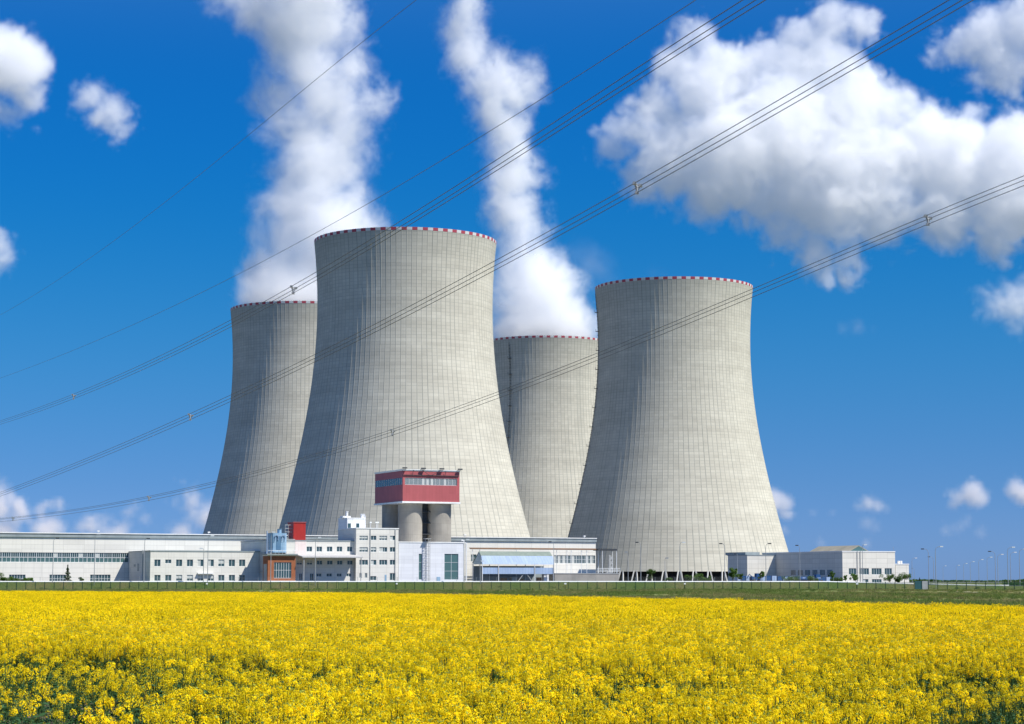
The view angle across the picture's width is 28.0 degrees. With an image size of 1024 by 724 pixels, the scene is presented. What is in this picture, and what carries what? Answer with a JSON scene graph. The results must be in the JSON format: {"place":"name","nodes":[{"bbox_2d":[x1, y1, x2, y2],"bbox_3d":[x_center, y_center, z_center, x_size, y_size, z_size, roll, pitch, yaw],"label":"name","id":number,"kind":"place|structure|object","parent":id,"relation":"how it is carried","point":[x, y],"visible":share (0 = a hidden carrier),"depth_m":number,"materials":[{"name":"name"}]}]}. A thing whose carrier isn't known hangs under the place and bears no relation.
{"place":"outdoors","nodes":[
{"label":"outdoors","id":0,"kind":"place"},
{"bbox_2d":[4,0,415,312],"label":"earth wire","id":1,"kind":"object","parent":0,"point":[240,141],"visible":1,"depth_m":142.17,"materials":[{"name":"grey metal"}]},
{"bbox_2d":[285,522,305,539],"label":"red roof block","id":2,"kind":"structure","parent":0,"point":[296,530],"depth_m":595.59,"materials":[{"name":"metal"}]},
{"bbox_2d":[4,0,694,376],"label":"earth wire","id":3,"kind":"object","parent":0,"point":[428,168],"visible":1,"depth_m":107.72,"materials":[{"name":"grey metal"}]},
{"bbox_2d":[2,0,765,423],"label":"power line","id":4,"kind":"object","parent":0,"point":[464,180],"visible":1,"depth_m":96.47,"materials":[{"name":"grey metal"}]},
{"bbox_2d":[1,0,972,495],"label":"power line","id":5,"kind":"object","parent":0,"point":[637,186],"visible":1,"depth_m":93.43,"materials":[{"name":"grey metal"}]},
{"bbox_2d":[0,582,1023,723],"bbox_3d":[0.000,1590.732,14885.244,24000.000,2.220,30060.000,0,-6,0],"label":"ground","id":6,"kind":"structure","parent":0,"point":[372,585],"depth_m":569.88,"materials":[{"name":"green plant"}]},
{"bbox_2d":[0,576,13,580],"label":"bush","id":7,"kind":"object","parent":6,"relation":"on","point":[5,578],"visible":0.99,"depth_m":578.05,"materials":[{"name":"green plant"}]},
{"bbox_2d":[62,565,71,580],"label":"fir tree","id":8,"kind":"object","parent":6,"relation":"on","point":[68,577],"visible":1,"depth_m":579.71,"materials":[{"name":"green plant"}]},
{"bbox_2d":[0,582,336,589],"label":"fence","id":9,"kind":"object","parent":6,"relation":"on","point":[177,585],"visible":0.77,"depth_m":562.67,"materials":[{"name":"metal"}]},
{"bbox_2d":[129,550,259,580],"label":"office wing","id":10,"kind":"structure","parent":6,"relation":"on","point":[172,565],"depth_m":585.45,"materials":[{"name":"white paint"}]},
{"bbox_2d":[203,301,316,534],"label":"cooling tower","id":11,"kind":"structure","parent":6,"relation":"on","point":[265,426],"depth_m":1126.10,"materials":[{"name":"concrete"}]},
{"bbox_2d":[262,550,297,580],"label":"brick entrance","id":12,"kind":"object","parent":6,"relation":"on","point":[283,566],"visible":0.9,"depth_m":584.39,"materials":[{"name":"orange brick"}]},
{"bbox_2d":[266,529,294,553],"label":"filter unit","id":13,"kind":"object","parent":12,"relation":"on","point":[276,541],"visible":0.99,"depth_m":586.11,"materials":[{"name":"blue metal"}]},
{"bbox_2d":[274,562,290,577],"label":"window","id":14,"kind":"structure","parent":12,"relation":"in","point":[281,569],"depth_m":584.53,"materials":[{"name":"grey glass"}]},
{"bbox_2d":[0,531,596,580],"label":"production hall","id":15,"kind":"structure","parent":6,"relation":"on","point":[26,555],"depth_m":599.23,"materials":[{"name":"white concrete"}]},
{"bbox_2d":[2,552,10,556],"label":"window","id":16,"kind":"structure","parent":15,"relation":"in","point":[4,554],"depth_m":585.67,"materials":[{"name":"grey glass"}]},
{"bbox_2d":[2,557,10,561],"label":"window","id":17,"kind":"structure","parent":15,"relation":"in","point":[4,559],"depth_m":585.53,"materials":[{"name":"green glass"}]},
{"bbox_2d":[11,552,18,556],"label":"window","id":18,"kind":"structure","parent":15,"relation":"in","point":[13,554],"depth_m":586.68,"materials":[{"name":"grey glass"}]},
{"bbox_2d":[11,557,18,561],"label":"window","id":19,"kind":"structure","parent":15,"relation":"in","point":[13,559],"depth_m":586.53,"materials":[{"name":"green glass"}]},
{"bbox_2d":[9,575,24,579],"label":"window","id":20,"kind":"structure","parent":15,"relation":"in","point":[20,577],"depth_m":586.68,"materials":[{"name":"grey glass"}]},
{"bbox_2d":[19,552,27,556],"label":"window","id":21,"kind":"structure","parent":15,"relation":"in","point":[21,554],"depth_m":587.68,"materials":[{"name":"grey glass"}]},
{"bbox_2d":[19,557,27,561],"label":"window","id":22,"kind":"structure","parent":15,"relation":"in","point":[21,559],"depth_m":587.54,"materials":[{"name":"green glass"}]},
{"bbox_2d":[28,557,35,561],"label":"window","id":23,"kind":"structure","parent":15,"relation":"in","point":[30,559],"depth_m":588.61,"materials":[{"name":"green glass"}]},
{"bbox_2d":[28,552,36,556],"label":"window","id":24,"kind":"structure","parent":15,"relation":"in","point":[30,554],"depth_m":588.83,"materials":[{"name":"grey glass"}]},
{"bbox_2d":[36,552,44,556],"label":"window","id":25,"kind":"structure","parent":15,"relation":"in","point":[39,554],"depth_m":589.83,"materials":[{"name":"grey glass"}]},
{"bbox_2d":[36,557,44,561],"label":"window","id":26,"kind":"structure","parent":15,"relation":"in","point":[38,559],"depth_m":589.69,"materials":[{"name":"green glass"}]},
{"bbox_2d":[45,557,52,561],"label":"window","id":27,"kind":"structure","parent":15,"relation":"in","point":[47,559],"depth_m":590.70,"materials":[{"name":"green glass"}]},
{"bbox_2d":[49,575,65,580],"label":"window","id":28,"kind":"structure","parent":15,"relation":"in","point":[55,577],"depth_m":591.13,"materials":[{"name":"grey glass"}]},
{"bbox_2d":[90,575,109,580],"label":"window","id":29,"kind":"structure","parent":15,"relation":"in","point":[102,577],"depth_m":596.50,"materials":[{"name":"grey glass"}]},
{"bbox_2d":[112,553,119,557],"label":"window","id":30,"kind":"structure","parent":15,"relation":"in","point":[114,555],"depth_m":598.98,"materials":[{"name":"grey glass"}]},
{"bbox_2d":[120,553,128,557],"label":"window","id":31,"kind":"structure","parent":15,"relation":"in","point":[122,555],"depth_m":600.00,"materials":[{"name":"grey glass"}]},
{"bbox_2d":[558,555,562,562],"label":"window","id":32,"kind":"structure","parent":15,"relation":"in","point":[560,557],"depth_m":659.86,"materials":[{"name":"grey glass"}]},
{"bbox_2d":[567,555,571,562],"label":"window","id":33,"kind":"structure","parent":15,"relation":"in","point":[569,557],"depth_m":661.23,"materials":[{"name":"grey glass"}]},
{"bbox_2d":[572,555,576,562],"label":"window","id":34,"kind":"structure","parent":15,"relation":"in","point":[574,557],"depth_m":662.04,"materials":[{"name":"grey glass"}]},
{"bbox_2d":[590,555,594,563],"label":"window","id":35,"kind":"structure","parent":15,"relation":"in","point":[592,557],"depth_m":664.63,"materials":[{"name":"grey glass"}]},
{"bbox_2d":[240,540,362,580],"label":"canteen block","id":36,"kind":"structure","parent":6,"relation":"on","point":[334,560],"depth_m":594.24,"materials":[{"name":"white concrete"}]},
{"bbox_2d":[315,537,320,584],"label":"lamp post","id":37,"kind":"object","parent":6,"relation":"on","point":[315,559],"visible":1,"depth_m":571.30,"materials":[{"name":"grey metal"}]},
{"bbox_2d":[338,511,398,580],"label":"office block","id":38,"kind":"structure","parent":6,"relation":"on","point":[376,548],"depth_m":600.73,"materials":[{"name":"white concrete"}]},
{"bbox_2d":[359,547,367,551],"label":"window","id":39,"kind":"structure","parent":38,"relation":"in","point":[361,549],"depth_m":598.68,"materials":[{"name":"grey glass"}]},
{"bbox_2d":[359,560,367,564],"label":"window","id":40,"kind":"structure","parent":38,"relation":"in","point":[361,562],"depth_m":598.39,"materials":[{"name":"grey glass"}]},
{"bbox_2d":[379,547,386,551],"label":"window","id":41,"kind":"structure","parent":38,"relation":"in","point":[381,549],"depth_m":601.32,"materials":[{"name":"grey glass"}]},
{"bbox_2d":[379,560,386,564],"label":"window","id":42,"kind":"structure","parent":38,"relation":"in","point":[381,562],"depth_m":600.88,"materials":[{"name":"grey glass"}]},
{"bbox_2d":[279,227,529,536],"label":"cooling tower","id":43,"kind":"structure","parent":6,"relation":"on","point":[434,358],"depth_m":891.38,"materials":[{"name":"concrete"}]},
{"bbox_2d":[0,577,833,580],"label":"wire fence","id":44,"kind":"object","parent":6,"relation":"on","point":[496,578],"visible":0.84,"depth_m":578.74,"materials":[{"name":"metal"}]},
{"bbox_2d":[374,467,462,541],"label":"silo tower","id":45,"kind":"structure","parent":6,"relation":"on","point":[416,504],"depth_m":630.51,"materials":[{"name":"red metal"}]},
{"bbox_2d":[398,538,466,580],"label":"loading building","id":46,"kind":"structure","parent":6,"relation":"on","point":[430,561],"depth_m":607.75,"materials":[{"name":"white concrete"}]},
{"bbox_2d":[419,554,421,579],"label":"window","id":47,"kind":"structure","parent":46,"relation":"in","point":[420,555],"depth_m":606.33,"materials":[{"name":"green glass"}]},
{"bbox_2d":[444,554,457,579],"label":"window","id":48,"kind":"structure","parent":46,"relation":"in","point":[450,560],"depth_m":610.49,"materials":[{"name":"green glass"}]},
{"bbox_2d":[0,581,877,582],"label":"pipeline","id":49,"kind":"object","parent":6,"relation":"on","point":[441,581],"visible":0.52,"depth_m":575.55,"materials":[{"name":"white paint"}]},
{"bbox_2d":[338,582,664,589],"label":"fence","id":50,"kind":"object","parent":6,"relation":"on","point":[496,585],"visible":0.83,"depth_m":562.67,"materials":[{"name":"metal"}]},
{"bbox_2d":[0,590,1023,723],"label":"rapeseed crop","id":51,"kind":"object","parent":6,"relation":"on","point":[264,657],"visible":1,"depth_m":36.73,"materials":[{"name":"yellow plant"}]},
{"bbox_2d":[0,586,1023,606],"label":"grass","id":52,"kind":"structure","parent":6,"relation":"on","point":[987,596],"depth_m":371.78,"materials":[{"name":"green plant"}]},
{"bbox_2d":[473,551,553,580],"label":"open shed","id":53,"kind":"structure","parent":6,"relation":"on","point":[524,573],"depth_m":641.73,"materials":[{"name":"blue metal"}]},
{"bbox_2d":[470,548,619,580],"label":"pipe rack","id":54,"kind":"object","parent":6,"relation":"on","point":[610,567],"visible":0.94,"depth_m":656.48,"materials":[{"name":"metal"}]},
{"bbox_2d":[493,335,597,537],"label":"cooling tower","id":55,"kind":"structure","parent":6,"relation":"on","point":[547,425],"depth_m":1284.71,"materials":[{"name":"concrete"}]},
{"bbox_2d":[542,574,548,580],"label":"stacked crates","id":56,"kind":"object","parent":6,"relation":"on","point":[545,577],"visible":0.82,"depth_m":645.87,"materials":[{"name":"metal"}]},
{"bbox_2d":[549,573,618,580],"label":"wall","id":57,"kind":"structure","parent":6,"relation":"on","point":[583,576],"depth_m":652.56,"materials":[{"name":"concrete"}]},
{"bbox_2d":[635,542,640,577],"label":"lamp post","id":58,"kind":"object","parent":6,"relation":"on","point":[640,559],"visible":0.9,"depth_m":597.26,"materials":[{"name":"grey metal"}]},
{"bbox_2d":[646,569,655,578],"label":"tree","id":59,"kind":"object","parent":6,"relation":"on","point":[651,571],"visible":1,"depth_m":586.56,"materials":[{"name":"green plant"}]},
{"bbox_2d":[568,276,787,580],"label":"cooling tower","id":60,"kind":"structure","parent":6,"relation":"on","point":[674,458],"depth_m":1033.71,"materials":[{"name":"concrete"}]},
{"bbox_2d":[684,575,692,580],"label":"shrub","id":61,"kind":"object","parent":6,"relation":"on","point":[688,577],"visible":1,"depth_m":586.29,"materials":[{"name":"green plant"}]},
{"bbox_2d":[693,573,704,580],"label":"shrub","id":62,"kind":"object","parent":6,"relation":"on","point":[698,577],"visible":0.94,"depth_m":586.07,"materials":[{"name":"green plant"}]},
{"bbox_2d":[719,543,724,579],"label":"lamp post","id":63,"kind":"object","parent":6,"relation":"on","point":[724,560],"visible":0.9,"depth_m":597.18,"materials":[{"name":"grey metal"}]},
{"bbox_2d":[728,568,739,580],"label":"tree","id":64,"kind":"object","parent":6,"relation":"on","point":[733,574],"visible":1,"depth_m":581.72,"materials":[{"name":"green plant"}]},
{"bbox_2d":[735,576,756,580],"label":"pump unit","id":65,"kind":"object","parent":6,"relation":"on","point":[744,578],"visible":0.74,"depth_m":681.49,"materials":[{"name":"metal"}]},
{"bbox_2d":[725,552,775,580],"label":"pump house","id":66,"kind":"structure","parent":6,"relation":"on","point":[751,563],"depth_m":733.07,"materials":[{"name":"metal"}]},
{"bbox_2d":[747,573,759,580],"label":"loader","id":67,"kind":"object","parent":6,"relation":"on","point":[755,577],"visible":0.7,"depth_m":679.75,"materials":[{"name":"metal"}]},
{"bbox_2d":[758,576,785,580],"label":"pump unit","id":68,"kind":"object","parent":6,"relation":"on","point":[771,578],"visible":0.69,"depth_m":681.11,"materials":[{"name":"metal"}]},
{"bbox_2d":[665,582,914,588],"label":"fence","id":69,"kind":"object","parent":6,"relation":"on","point":[804,585],"visible":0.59,"depth_m":562.67,"materials":[{"name":"metal"}]},
{"bbox_2d":[781,576,799,580],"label":"shrub","id":70,"kind":"object","parent":6,"relation":"on","point":[791,578],"visible":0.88,"depth_m":586.03,"materials":[{"name":"green plant"}]},
{"bbox_2d":[805,574,822,580],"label":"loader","id":71,"kind":"object","parent":6,"relation":"on","point":[817,576],"visible":0.22,"depth_m":686.52,"materials":[{"name":"metal"}]},
{"bbox_2d":[762,545,894,581],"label":"workshop building","id":72,"kind":"structure","parent":6,"relation":"on","point":[838,561],"depth_m":704.31,"materials":[{"name":"white concrete"}]},
{"bbox_2d":[849,568,855,574],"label":"window","id":73,"kind":"structure","parent":72,"relation":"in","point":[851,570],"depth_m":698.31,"materials":[{"name":"blue glass"}]},
{"bbox_2d":[859,568,868,574],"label":"window","id":74,"kind":"structure","parent":72,"relation":"in","point":[865,570],"depth_m":700.45,"materials":[{"name":"blue glass"}]},
{"bbox_2d":[872,568,880,574],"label":"window","id":75,"kind":"structure","parent":72,"relation":"in","point":[875,571],"depth_m":702.33,"materials":[{"name":"blue glass"}]},
{"bbox_2d":[885,568,891,574],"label":"window","id":76,"kind":"structure","parent":72,"relation":"in","point":[887,570],"depth_m":704.56,"materials":[{"name":"blue glass"}]},
{"bbox_2d":[830,577,842,580],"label":"shrub","id":77,"kind":"object","parent":6,"relation":"on","point":[838,579],"visible":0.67,"depth_m":585.86,"materials":[{"name":"green plant"}]},
{"bbox_2d":[849,573,857,581],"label":"tree","id":78,"kind":"object","parent":6,"relation":"on","point":[854,576],"visible":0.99,"depth_m":596.57,"materials":[{"name":"green plant"}]},
{"bbox_2d":[862,544,866,581],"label":"lamp post","id":79,"kind":"object","parent":6,"relation":"on","point":[862,562],"visible":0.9,"depth_m":587.16,"materials":[{"name":"grey metal"}]},
{"bbox_2d":[879,573,897,581],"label":"tree","id":80,"kind":"object","parent":6,"relation":"on","point":[890,577],"visible":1,"depth_m":596.50,"materials":[{"name":"green plant"}]},
{"bbox_2d":[895,561,908,581],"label":"workshop annex","id":81,"kind":"object","parent":6,"relation":"on","point":[900,568],"visible":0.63,"depth_m":707.26,"materials":[{"name":"white paint"}]},
{"bbox_2d":[897,573,911,581],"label":"tree","id":82,"kind":"object","parent":6,"relation":"on","point":[905,576],"visible":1,"depth_m":594.53,"materials":[{"name":"green plant"}]},
{"bbox_2d":[915,581,928,589],"bbox_3d":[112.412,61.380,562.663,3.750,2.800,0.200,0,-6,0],"label":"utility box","id":83,"kind":"structure","parent":6,"relation":"on","point":[920,585],"depth_m":562.62,"materials":[{"name":"metal"}]},
{"bbox_2d":[909,579,1023,581],"bbox_3d":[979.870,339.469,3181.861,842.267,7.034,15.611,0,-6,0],"label":"distant woods","id":84,"kind":"object","parent":6,"relation":"on","point":[936,580],"visible":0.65,"depth_m":3177.17,"materials":[{"name":"green plant"}]},
{"bbox_2d":[929,584,1008,585],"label":"pipeline","id":85,"kind":"object","parent":6,"relation":"on","point":[962,584],"visible":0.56,"depth_m":575.45,"materials":[{"name":"white paint"}]},
{"bbox_2d":[928,582,1023,589],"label":"fence","id":86,"kind":"object","parent":6,"relation":"on","point":[978,585],"visible":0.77,"depth_m":562.67,"materials":[{"name":"metal"}]},
{"bbox_2d":[1002,582,1022,585],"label":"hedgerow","id":87,"kind":"object","parent":6,"relation":"on","point":[1013,584],"visible":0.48,"depth_m":632.02,"materials":[{"name":"green plant"}]},
{"bbox_2d":[0,176,1023,521],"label":"power line","id":88,"kind":"object","parent":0,"point":[608,348],"visible":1,"depth_m":128.57,"materials":[{"name":"grey metal"}]},
{"bbox_2d":[0,0,1023,580],"label":"sky","id":89,"kind":"structure","parent":0,"point":[888,377],"materials":[{"name":"blue"}]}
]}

